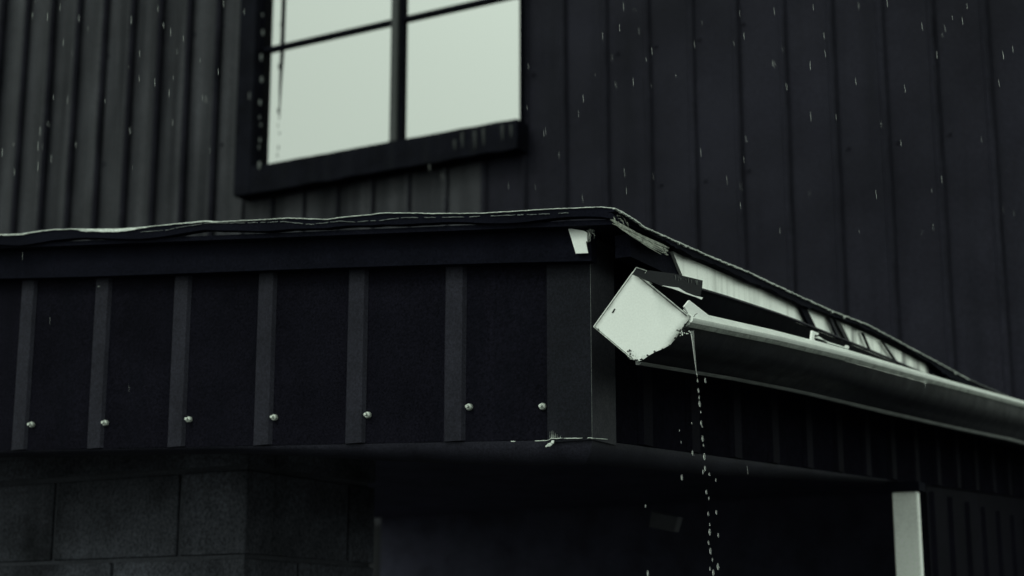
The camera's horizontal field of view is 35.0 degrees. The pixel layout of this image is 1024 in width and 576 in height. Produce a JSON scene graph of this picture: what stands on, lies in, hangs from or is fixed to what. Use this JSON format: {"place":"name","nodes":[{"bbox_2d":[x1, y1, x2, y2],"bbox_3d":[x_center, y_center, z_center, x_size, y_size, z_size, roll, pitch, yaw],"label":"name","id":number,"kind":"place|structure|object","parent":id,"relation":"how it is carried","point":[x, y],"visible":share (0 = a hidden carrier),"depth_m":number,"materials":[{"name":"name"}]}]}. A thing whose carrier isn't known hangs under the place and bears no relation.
{"place":"outdoors","nodes":[
{"label":"outdoors","id":0,"kind":"place"},
{"bbox_2d":[0,0,1023,575],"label":"metal clad building","id":1,"kind":"structure","parent":0,"point":[322,108],"depth_m":8.71,"materials":[{"name":"paint"}]},
{"bbox_2d":[233,0,528,200],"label":"window","id":2,"kind":"structure","parent":1,"relation":"in","point":[343,92],"depth_m":9.38,"materials":[{"name":"glass"}]},
{"bbox_3d":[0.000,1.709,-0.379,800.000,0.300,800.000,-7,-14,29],"label":"ground","id":3,"kind":"structure","parent":0,"visible":0},
{"bbox_2d":[0,443,375,575],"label":"concrete block wall","id":4,"kind":"structure","parent":3,"relation":"on","point":[207,515],"depth_m":3.88,"materials":[{"name":"paint"}]},
{"bbox_2d":[0,206,1023,575],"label":"lean to shed","id":5,"kind":"object","parent":3,"relation":"on","point":[486,394],"visible":0.94,"depth_m":3.44,"materials":[{"name":"paint"}]},
{"bbox_2d":[649,511,682,531],"bbox_3d":[0.412,0.627,4.359,0.089,0.058,0.030,-7,-14,29],"label":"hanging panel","id":6,"kind":"object","parent":5,"relation":"hanging from","point":[663,521],"visible":1,"depth_m":4.34,"materials":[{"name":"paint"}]},
{"bbox_2d":[593,273,1023,450],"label":"gutter","id":7,"kind":"object","parent":5,"relation":"attached to","point":[642,322],"visible":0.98,"depth_m":3.30,"materials":[{"name":"paint"}]},
{"bbox_2d":[632,267,702,299],"bbox_3d":[0.277,-0.018,2.869,0.009,0.050,0.306,-7,-14,29],"label":"loose flashing","id":8,"kind":"object","parent":7,"relation":"on","point":[687,286],"visible":1,"depth_m":2.89,"materials":[{"name":"paint"}]},
{"bbox_2d":[690,331,696,371],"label":"water stream","id":9,"kind":"structure","parent":7,"relation":"attached to","point":[692,334],"depth_m":2.74,"materials":[{"name":"clear liquid"}]}
]}

